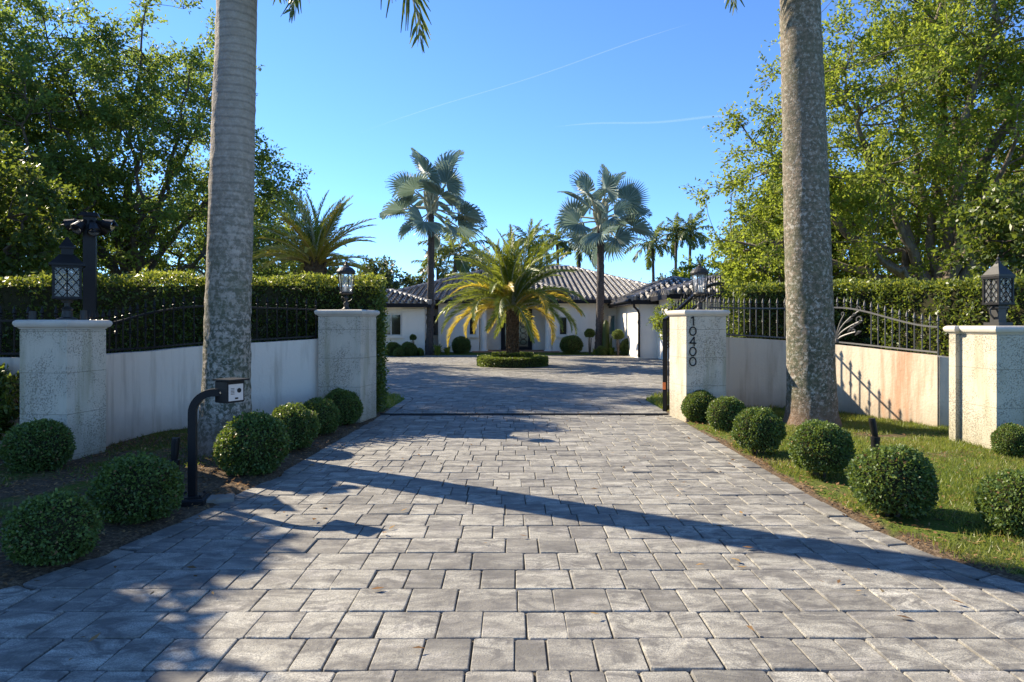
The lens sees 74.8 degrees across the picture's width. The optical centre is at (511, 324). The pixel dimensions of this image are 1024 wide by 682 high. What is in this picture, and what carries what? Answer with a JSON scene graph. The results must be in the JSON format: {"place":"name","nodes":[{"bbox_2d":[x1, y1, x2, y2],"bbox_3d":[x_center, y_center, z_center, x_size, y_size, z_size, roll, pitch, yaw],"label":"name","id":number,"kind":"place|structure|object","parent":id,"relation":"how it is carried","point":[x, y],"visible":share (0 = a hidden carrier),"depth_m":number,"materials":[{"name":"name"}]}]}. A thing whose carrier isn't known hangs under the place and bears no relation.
{"place":"outdoors","nodes":[
{"label":"outdoors","id":0,"kind":"place"},
{"bbox_2d":[0,355,1023,681],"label":"driveway","id":1,"kind":"structure","parent":0,"point":[466,575],"depth_m":4.01,"materials":[{"name":"stone"}]},
{"bbox_2d":[52,403,963,659],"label":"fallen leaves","id":2,"kind":"object","parent":1,"relation":"on","point":[212,592],"visible":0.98,"depth_m":4.11,"materials":[{"name":"brown plant"}]},
{"bbox_2d":[435,219,588,353],"bbox_3d":[-0.005,-1.218,24.549,5.630,5.375,5.431,0,0,-4],"label":"date palm","id":3,"kind":"object","parent":1,"relation":"on","point":[508,284],"visible":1,"depth_m":24.11,"materials":[{"name":"green plant"}]},
{"bbox_2d":[476,354,548,367],"bbox_3d":[0.024,1.329,24.596,2.712,0.482,2.699,0,0,0],"label":"ring hedge","id":4,"kind":"object","parent":1,"relation":"on","point":[490,361],"visible":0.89,"depth_m":23.53,"materials":[{"name":"green plant"}]},
{"bbox_2d":[380,413,668,415],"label":"gate track","id":5,"kind":"structure","parent":1,"relation":"on","point":[541,414],"depth_m":11.12,"materials":[{"name":"black metal"}]},
{"bbox_2d":[0,351,1023,588],"bbox_3d":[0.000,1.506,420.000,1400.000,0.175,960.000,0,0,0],"label":"ground","id":6,"kind":"structure","parent":0,"point":[109,542],"depth_m":5.92,"materials":[{"name":"green plant"}]},
{"bbox_2d":[0,363,19,441],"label":"leafy bush","id":7,"kind":"object","parent":6,"relation":"on","point":[9,388],"visible":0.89,"depth_m":7.36,"materials":[{"name":"green plant"}]},
{"bbox_2d":[0,357,19,443],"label":"garden wall","id":8,"kind":"structure","parent":6,"relation":"on","point":[13,363],"depth_m":7.72,"materials":[{"name":"paint"}]},
{"bbox_2d":[0,305,57,354],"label":"iron fence","id":9,"kind":"object","parent":8,"relation":"on","point":[14,312],"visible":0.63,"depth_m":7.79,"materials":[{"name":"black metal"}]},
{"bbox_2d":[0,417,76,472],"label":"boxwood ball","id":10,"kind":"object","parent":6,"relation":"on","point":[35,445],"visible":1,"depth_m":6.50,"materials":[{"name":"green plant"}]},
{"bbox_2d":[0,129,82,278],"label":"broadleaf tree","id":11,"kind":"object","parent":6,"relation":"on","point":[26,245],"visible":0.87,"depth_m":11.20,"materials":[{"name":"green plant"}]},
{"bbox_2d":[0,487,104,566],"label":"boxwood ball","id":12,"kind":"object","parent":6,"relation":"on","point":[56,527],"visible":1,"depth_m":4.07,"materials":[{"name":"green plant"}]},
{"bbox_2d":[12,310,112,459],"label":"stone pillar","id":13,"kind":"structure","parent":6,"relation":"on","point":[63,371],"depth_m":7.14,"materials":[{"name":"white paint"}]},
{"bbox_2d":[48,237,84,319],"bbox_3d":[-4.901,-0.512,7.380,0.335,0.914,0.335,0,0,-33],"label":"post lantern","id":14,"kind":"object","parent":13,"relation":"on","point":[66,259],"visible":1,"depth_m":7.31,"materials":[{"name":"brown metal"}]},
{"bbox_2d":[0,5,146,284],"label":"oak tree","id":15,"kind":"object","parent":6,"relation":"on","point":[22,110],"visible":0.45,"depth_m":18.96,"materials":[{"name":"green plant"}]},
{"bbox_2d":[60,212,118,319],"bbox_3d":[-5.248,0.077,8.331,0.473,2.945,0.550,0,0,41],"label":"floodlight post","id":16,"kind":"object","parent":6,"relation":"on","point":[90,227],"visible":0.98,"depth_m":8.29,"materials":[{"name":"black metal"}]},
{"bbox_2d":[0,426,212,517],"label":"ground cover","id":17,"kind":"object","parent":6,"relation":"on","point":[160,444],"visible":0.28,"depth_m":7.67,"materials":[{"name":"green plant"}]},
{"bbox_2d":[84,450,186,524],"bbox_3d":[-2.839,1.242,5.076,0.680,0.565,0.688,0,0,-37],"label":"boxwood ball","id":18,"kind":"object","parent":6,"relation":"on","point":[141,486],"visible":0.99,"depth_m":4.89,"materials":[{"name":"green plant"}]},
{"bbox_2d":[0,0,314,286],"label":"oak tree","id":19,"kind":"object","parent":6,"relation":"on","point":[148,112],"visible":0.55,"depth_m":21.01,"materials":[{"name":"green plant"}]},
{"bbox_2d":[170,437,179,469],"bbox_3d":[-3.278,1.300,6.500,0.104,0.412,0.101,0,0,0],"label":"path light","id":20,"kind":"object","parent":6,"relation":"on","point":[175,442],"visible":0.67,"depth_m":6.47,"materials":[{"name":"black metal"}]},
{"bbox_2d":[0,267,390,412],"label":"hedge","id":21,"kind":"object","parent":6,"relation":"on","point":[33,292],"visible":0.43,"depth_m":10.00,"materials":[{"name":"green plant"}]},
{"bbox_2d":[78,174,334,285],"bbox_3d":[-12.096,-2.279,27.102,10.126,7.686,8.118,0,0,0],"label":"oak tree","id":22,"kind":"object","parent":6,"relation":"on","point":[276,270],"visible":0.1,"depth_m":25.82,"materials":[{"name":"green plant"}]},
{"bbox_2d":[106,339,317,446],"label":"garden wall","id":23,"kind":"structure","parent":6,"relation":"on","point":[150,392],"depth_m":9.20,"materials":[{"name":"paint"}]},
{"bbox_2d":[89,294,316,350],"bbox_3d":[-4.260,-0.029,9.194,0.798,0.839,3.447,0,0,31],"label":"iron fence","id":24,"kind":"object","parent":23,"relation":"on","point":[129,318],"visible":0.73,"depth_m":9.23,"materials":[{"name":"black metal"}]},
{"bbox_2d":[176,377,249,506],"bbox_3d":[-2.577,1.010,5.665,0.672,1.104,0.303,0,0,-12],"label":"intercom post","id":25,"kind":"object","parent":6,"relation":"on","point":[228,390],"visible":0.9,"depth_m":5.62,"materials":[{"name":"black metal"}]},
{"bbox_2d":[211,409,293,475],"bbox_3d":[-2.608,1.190,6.743,0.773,0.669,0.742,0,0,-42],"label":"boxwood ball","id":26,"kind":"object","parent":6,"relation":"on","point":[249,443],"visible":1,"depth_m":6.52,"materials":[{"name":"green plant"}]},
{"bbox_2d":[253,259,338,285],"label":"tree","id":27,"kind":"object","parent":6,"relation":"on","point":[330,273],"visible":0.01,"depth_m":46.25,"materials":[{"name":"green plant"}]},
{"bbox_2d":[272,401,320,450],"bbox_3d":[-2.624,1.221,8.025,0.693,0.603,0.682,0,0,43],"label":"boxwood ball","id":28,"kind":"object","parent":6,"relation":"on","point":[302,424],"visible":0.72,"depth_m":7.86,"materials":[{"name":"green plant"}]},
{"bbox_2d":[197,0,431,456],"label":"royal palm","id":29,"kind":"object","parent":6,"relation":"on","point":[227,353],"visible":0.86,"depth_m":7.55,"materials":[{"name":"grey plant"}]},
{"bbox_2d":[252,185,382,285],"bbox_3d":[-4.586,-0.799,15.572,3.184,4.858,2.928,0,0,-31],"label":"date palm","id":30,"kind":"object","parent":6,"relation":"on","point":[317,248],"visible":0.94,"depth_m":15.36,"materials":[{"name":"green plant"}]},
{"bbox_2d":[303,397,341,434],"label":"boxwood ball","id":31,"kind":"object","parent":6,"relation":"on","point":[329,412],"visible":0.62,"depth_m":8.91,"materials":[{"name":"green plant"}]},
{"bbox_2d":[324,387,363,425],"bbox_3d":[-2.537,1.225,9.965,0.673,0.596,0.682,0,0,7],"label":"boxwood ball","id":32,"kind":"object","parent":6,"relation":"on","point":[347,402],"visible":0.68,"depth_m":9.79,"materials":[{"name":"green plant"}]},
{"bbox_2d":[314,309,379,422],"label":"gate pillar","id":33,"kind":"structure","parent":6,"relation":"on","point":[346,349],"depth_m":10.27,"materials":[{"name":"white stone"}]},
{"bbox_2d":[336,258,355,309],"bbox_3d":[-2.611,-0.643,10.550,0.300,0.816,0.295,0,0,0],"label":"post lantern","id":34,"kind":"object","parent":33,"relation":"on","point":[345,269],"visible":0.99,"depth_m":10.50,"materials":[{"name":"brown metal"}]},
{"bbox_2d":[354,255,426,289],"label":"tree","id":35,"kind":"object","parent":6,"relation":"on","point":[373,267],"visible":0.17,"depth_m":51.10,"materials":[{"name":"green plant"}]},
{"bbox_2d":[385,341,400,355],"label":"round shrub","id":36,"kind":"object","parent":6,"relation":"on","point":[391,346],"visible":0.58,"depth_m":32.31,"materials":[{"name":"green plant"}]},
{"bbox_2d":[393,347,404,356],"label":"round shrub","id":37,"kind":"object","parent":6,"relation":"on","point":[398,352],"visible":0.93,"depth_m":31.63,"materials":[{"name":"green plant"}]},
{"bbox_2d":[400,341,417,355],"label":"round shrub","id":38,"kind":"object","parent":6,"relation":"on","point":[410,349],"visible":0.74,"depth_m":32.12,"materials":[{"name":"green plant"}]},
{"bbox_2d":[410,334,416,342],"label":"topiary","id":39,"kind":"object","parent":6,"relation":"on","point":[413,337],"visible":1,"depth_m":32.90,"materials":[{"name":"green plant"}]},
{"bbox_2d":[418,349,424,355],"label":"leafy plant","id":40,"kind":"object","parent":6,"relation":"on","point":[420,352],"visible":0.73,"depth_m":32.33,"materials":[{"name":"green plant"}]},
{"bbox_2d":[378,148,487,354],"bbox_3d":[-3.994,-3.674,33.420,5.563,10.513,5.515,0,0,0],"label":"fan palm","id":41,"kind":"object","parent":6,"relation":"on","point":[442,172],"visible":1,"depth_m":33.26,"materials":[{"name":"silver-green palm leaf"},{"name":"bark"}]},
{"bbox_2d":[411,249,459,279],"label":"palm","id":42,"kind":"object","parent":6,"relation":"on","point":[446,270],"visible":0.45,"depth_m":55.85,"materials":[{"name":"green plant"}]},
{"bbox_2d":[433,344,443,354],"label":"leafy plant","id":43,"kind":"object","parent":6,"relation":"on","point":[437,351],"visible":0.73,"depth_m":32.90,"materials":[{"name":"green plant"}]},
{"bbox_2d":[443,346,451,354],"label":"leafy plant","id":44,"kind":"object","parent":6,"relation":"on","point":[447,350],"visible":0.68,"depth_m":33.19,"materials":[{"name":"green plant"}]},
{"bbox_2d":[417,216,490,279],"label":"palm","id":45,"kind":"object","parent":6,"relation":"on","point":[450,249],"visible":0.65,"depth_m":51.45,"materials":[{"name":"green plant"}]},
{"bbox_2d":[451,336,471,353],"bbox_3d":[-2.595,1.019,34.210,1.095,0.968,1.066,0,0,-37],"label":"round shrub","id":46,"kind":"object","parent":6,"relation":"on","point":[461,345],"visible":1,"depth_m":33.90,"materials":[{"name":"green plant"}]},
{"bbox_2d":[445,246,490,273],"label":"palm","id":47,"kind":"object","parent":6,"relation":"on","point":[471,266],"visible":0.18,"depth_m":57.76,"materials":[{"name":"green plant"}]},
{"bbox_2d":[502,224,553,261],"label":"palm","id":48,"kind":"object","parent":6,"relation":"on","point":[521,239],"visible":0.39,"depth_m":57.90,"materials":[{"name":"green plant"}]},
{"bbox_2d":[536,223,577,263],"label":"palm","id":49,"kind":"object","parent":6,"relation":"on","point":[556,236],"visible":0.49,"depth_m":61.78,"materials":[{"name":"green plant"}]},
{"bbox_2d":[559,334,583,353],"bbox_3d":[3.039,0.993,34.208,1.225,1.019,1.151,0,0,-27],"label":"round shrub","id":50,"kind":"object","parent":6,"relation":"on","point":[570,344],"visible":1,"depth_m":33.89,"materials":[{"name":"green plant"}]},
{"bbox_2d":[553,232,595,267],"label":"palm","id":51,"kind":"object","parent":6,"relation":"on","point":[579,260],"visible":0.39,"depth_m":61.54,"materials":[{"name":"green plant"}]},
{"bbox_2d":[378,265,779,360],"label":"house","id":52,"kind":"structure","parent":6,"relation":"on","point":[629,308],"depth_m":35.58,"materials":[{"name":"paint"}]},
{"bbox_2d":[384,314,403,337],"bbox_3d":[-6.059,0.050,33.535,1.296,1.200,0.170,0,0,0],"label":"window","id":53,"kind":"structure","parent":52,"relation":"in","point":[395,322],"depth_m":33.58,"materials":[{"name":"paint"}]},
{"bbox_2d":[433,315,437,335],"bbox_3d":[-4.202,0.025,36.985,0.335,1.150,0.070,0,0,0],"label":"window","id":54,"kind":"structure","parent":52,"relation":"in","point":[435,330],"depth_m":36.98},
{"bbox_2d":[466,318,478,336],"bbox_3d":[-2.090,0.105,35.535,0.653,1.110,0.170,0,0,0],"label":"window","id":55,"kind":"structure","parent":52,"relation":"in","point":[471,321],"depth_m":35.55,"materials":[{"name":"glass"}]},
{"bbox_2d":[501,307,531,349],"bbox_3d":[0.251,0.170,37.338,1.733,2.560,0.144,0,0,0],"label":"door","id":56,"kind":"structure","parent":52,"relation":"in","point":[525,343],"depth_m":37.29,"materials":[{"name":"black glass"}]},
{"bbox_2d":[557,316,567,336],"bbox_3d":[2.719,0.105,35.535,0.703,1.110,0.170,0,0,0],"label":"window","id":57,"kind":"structure","parent":52,"relation":"in","point":[561,334],"depth_m":35.58,"materials":[{"name":"glass"}]},
{"bbox_2d":[606,315,614,336],"bbox_3d":[5.367,0.055,36.335,0.739,1.210,0.170,0,0,0],"label":"window","id":58,"kind":"structure","parent":52,"relation":"in","point":[610,318],"depth_m":36.38,"materials":[{"name":"glass"}]},
{"bbox_2d":[584,328,595,353],"bbox_3d":[3.885,0.848,33.602,0.594,1.370,0.651,0,0,30],"label":"topiary","id":59,"kind":"object","parent":6,"relation":"on","point":[589,332],"visible":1,"depth_m":33.50,"materials":[{"name":"green plant"}]},
{"bbox_2d":[595,345,607,354],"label":"round shrub","id":60,"kind":"object","parent":6,"relation":"on","point":[601,350],"visible":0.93,"depth_m":33.01,"materials":[{"name":"green plant"}]},
{"bbox_2d":[553,164,655,349],"bbox_3d":[4.658,-3.203,34.029,5.011,9.552,5.238,0,0,0],"label":"fan palm","id":61,"kind":"object","parent":6,"relation":"on","point":[630,211],"visible":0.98,"depth_m":33.53,"materials":[{"name":"green plant"}]},
{"bbox_2d":[602,320,611,354],"bbox_3d":[4.752,0.650,33.500,0.502,1.800,0.380,0,0,0],"label":"column cactus","id":62,"kind":"object","parent":6,"relation":"on","point":[606,341],"depth_m":33.36,"materials":[{"name":"green plant"}]},
{"bbox_2d":[607,347,614,354],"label":"leafy plant","id":63,"kind":"object","parent":6,"relation":"on","point":[610,351],"visible":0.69,"depth_m":33.11,"materials":[{"name":"green plant"}]},
{"bbox_2d":[611,329,624,355],"bbox_3d":[5.184,0.906,32.794,0.664,1.428,0.715,0,0,-9],"label":"topiary","id":64,"kind":"object","parent":6,"relation":"on","point":[618,334],"visible":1,"depth_m":32.67,"materials":[{"name":"green plant"}]},
{"bbox_2d":[619,338,628,355],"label":"round shrub","id":65,"kind":"object","parent":6,"relation":"on","point":[624,346],"visible":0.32,"depth_m":32.75,"materials":[{"name":"green plant"}]},
{"bbox_2d":[624,221,679,281],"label":"palm","id":66,"kind":"object","parent":6,"relation":"on","point":[651,247],"visible":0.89,"depth_m":61.68,"materials":[{"name":"green plant"}]},
{"bbox_2d":[640,273,665,281],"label":"tree","id":67,"kind":"object","parent":6,"relation":"on","point":[660,277],"visible":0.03,"depth_m":62.56,"materials":[{"name":"green plant"}]},
{"bbox_2d":[657,212,698,269],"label":"palm","id":68,"kind":"object","parent":6,"relation":"on","point":[673,232],"visible":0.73,"depth_m":63.57,"materials":[{"name":"green plant"}]},
{"bbox_2d":[646,297,709,347],"bbox_3d":[5.103,0.418,20.184,2.103,2.512,1.552,0,0,-33],"label":"bushy shrub","id":69,"kind":"object","parent":6,"relation":"on","point":[657,316],"visible":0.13,"depth_m":20.18,"materials":[{"name":"green plant"}]},
{"bbox_2d":[666,208,713,271],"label":"palm","id":70,"kind":"object","parent":6,"relation":"on","point":[700,237],"visible":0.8,"depth_m":63.45,"materials":[{"name":"green plant"}]},
{"bbox_2d":[664,254,721,279],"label":"tree","id":71,"kind":"object","parent":6,"relation":"on","point":[683,269],"visible":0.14,"depth_m":59.62,"materials":[{"name":"green plant"}]},
{"bbox_2d":[663,274,723,411],"bbox_3d":[3.385,0.243,12.326,0.060,2.503,2.639,0,0,38],"label":"gate leaf","id":72,"kind":"object","parent":6,"relation":"on","point":[666,404],"visible":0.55,"depth_m":11.42,"materials":[{"name":"black metal"}]},
{"bbox_2d":[666,310,729,421],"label":"gate pillar","id":73,"kind":"structure","parent":6,"relation":"on","point":[697,350],"depth_m":10.45,"materials":[{"name":"white paint"}]},
{"bbox_2d":[690,259,708,309],"bbox_3d":[3.011,-0.643,10.750,0.300,0.816,0.295,0,0,0],"label":"post lantern","id":74,"kind":"object","parent":73,"relation":"on","point":[699,269],"visible":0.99,"depth_m":10.70,"materials":[{"name":"brown metal"}]},
{"bbox_2d":[680,389,715,421],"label":"boxwood ball","id":75,"kind":"object","parent":6,"relation":"on","point":[694,407],"visible":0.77,"depth_m":10.15,"materials":[{"name":"green plant"}]},
{"bbox_2d":[705,395,746,430],"bbox_3d":[3.031,1.254,9.421,0.616,0.534,0.604,0,0,23],"label":"boxwood ball","id":76,"kind":"object","parent":6,"relation":"on","point":[722,412],"visible":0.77,"depth_m":9.27,"materials":[{"name":"green plant"}]},
{"bbox_2d":[730,406,787,454],"bbox_3d":[2.828,1.224,7.657,0.639,0.604,0.604,0,0,23],"label":"boxwood ball","id":77,"kind":"object","parent":6,"relation":"on","point":[757,428],"visible":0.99,"depth_m":7.50,"materials":[{"name":"green plant"}]},
{"bbox_2d":[724,0,842,426],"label":"royal palm","id":78,"kind":"object","parent":6,"relation":"on","point":[811,386],"visible":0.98,"depth_m":9.39,"materials":[{"name":"grey plant"}]},
{"bbox_2d":[709,165,878,309],"bbox_3d":[8.090,-1.722,19.706,4.896,6.851,4.939,0,0,0],"label":"broadleaf tree","id":79,"kind":"object","parent":6,"relation":"on","point":[732,268],"visible":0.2,"depth_m":18.82,"materials":[{"name":"green plant"}]},
{"bbox_2d":[786,418,857,477],"bbox_3d":[2.990,1.216,6.518,0.634,0.609,0.654,0,0,-30],"label":"boxwood ball","id":80,"kind":"object","parent":6,"relation":"on","point":[816,446],"visible":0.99,"depth_m":6.34,"materials":[{"name":"green plant"}]},
{"bbox_2d":[726,337,944,426],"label":"garden wall","id":81,"kind":"structure","parent":6,"relation":"on","point":[892,384],"depth_m":10.65,"materials":[{"name":"paint"}]},
{"bbox_2d":[706,297,939,355],"bbox_3d":[4.937,0.003,10.828,3.252,0.946,1.381,0,0,29],"label":"iron fence","id":82,"kind":"object","parent":81,"relation":"on","point":[838,333],"visible":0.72,"depth_m":10.81,"materials":[{"name":"black metal"}]},
{"bbox_2d":[678,0,1023,290],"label":"oak tree","id":83,"kind":"object","parent":6,"relation":"on","point":[947,134],"visible":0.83,"depth_m":15.36,"materials":[{"name":"green plant"}]},
{"bbox_2d":[690,410,1023,573],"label":"grass","id":84,"kind":"structure","parent":6,"relation":"on","point":[905,425],"depth_m":6.67,"materials":[{"name":"green plant"}]},
{"bbox_2d":[720,272,1023,356],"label":"hedge","id":85,"kind":"object","parent":6,"relation":"on","point":[956,302],"visible":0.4,"depth_m":11.08,"materials":[{"name":"green plant"}]},
{"bbox_2d":[868,418,879,447],"bbox_3d":[4.193,1.283,7.750,0.126,0.414,0.101,0,0,0],"label":"path light","id":86,"kind":"object","parent":6,"relation":"on","point":[874,438],"visible":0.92,"depth_m":7.72,"materials":[{"name":"black metal"}]},
{"bbox_2d":[729,126,1023,290],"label":"oak tree","id":87,"kind":"object","parent":6,"relation":"on","point":[892,275],"visible":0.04,"depth_m":21.18,"materials":[{"name":"green plant"}]},
{"bbox_2d":[844,443,941,517],"bbox_3d":[2.958,1.218,5.218,0.669,0.608,0.658,0,0,25],"label":"boxwood ball","id":88,"kind":"object","parent":6,"relation":"on","point":[896,481],"visible":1,"depth_m":5.05,"materials":[{"name":"green plant"}]},
{"bbox_2d":[939,357,948,427],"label":"garden wall","id":89,"kind":"structure","parent":6,"relation":"on","point":[944,391],"depth_m":9.37,"materials":[{"name":"paint"}]},
{"bbox_2d":[930,179,1023,287],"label":"broadleaf tree","id":90,"kind":"object","parent":6,"relation":"on","point":[996,231],"visible":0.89,"depth_m":10.58,"materials":[{"name":"green plant"}]},
{"bbox_2d":[943,326,1023,448],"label":"stone pillar","id":91,"kind":"structure","parent":6,"relation":"on","point":[986,381],"depth_m":7.82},
{"bbox_2d":[981,256,1015,325],"bbox_3d":[5.770,-0.402,7.950,0.258,0.824,0.240,0,0,-12],"label":"post lantern","id":92,"kind":"object","parent":91,"relation":"on","point":[997,271],"visible":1,"depth_m":7.90,"materials":[{"name":"brown metal"}]},
{"bbox_2d":[973,468,1023,538],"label":"boxwood ball","id":93,"kind":"object","parent":6,"relation":"on","point":[999,502],"visible":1,"depth_m":4.61,"materials":[{"name":"green plant"}]},
{"bbox_2d":[990,422,1023,457],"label":"boxwood ball","id":94,"kind":"object","parent":6,"relation":"on","point":[1007,439],"visible":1,"depth_m":7.22,"materials":[{"name":"green plant"}]},
{"bbox_2d":[1,0,1023,287],"label":"sky","id":95,"kind":"structure","parent":0,"point":[533,94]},
{"bbox_2d":[376,390,785,410],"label":"grass","id":96,"kind":"structure","parent":0,"point":[656,398],"depth_m":13.12,"materials":[{"name":"green plant"}]},
{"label":"island soil","id":97,"kind":"structure","parent":0,"visible":0},
{"bbox_2d":[491,351,533,357],"bbox_3d":[0.029,1.154,24.598,1.607,0.400,1.604,0,0,0],"label":"hedge","id":98,"kind":"object","parent":97,"relation":"on","point":[510,355],"visible":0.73,"depth_m":24.02,"materials":[{"name":"green plant"}]}
]}

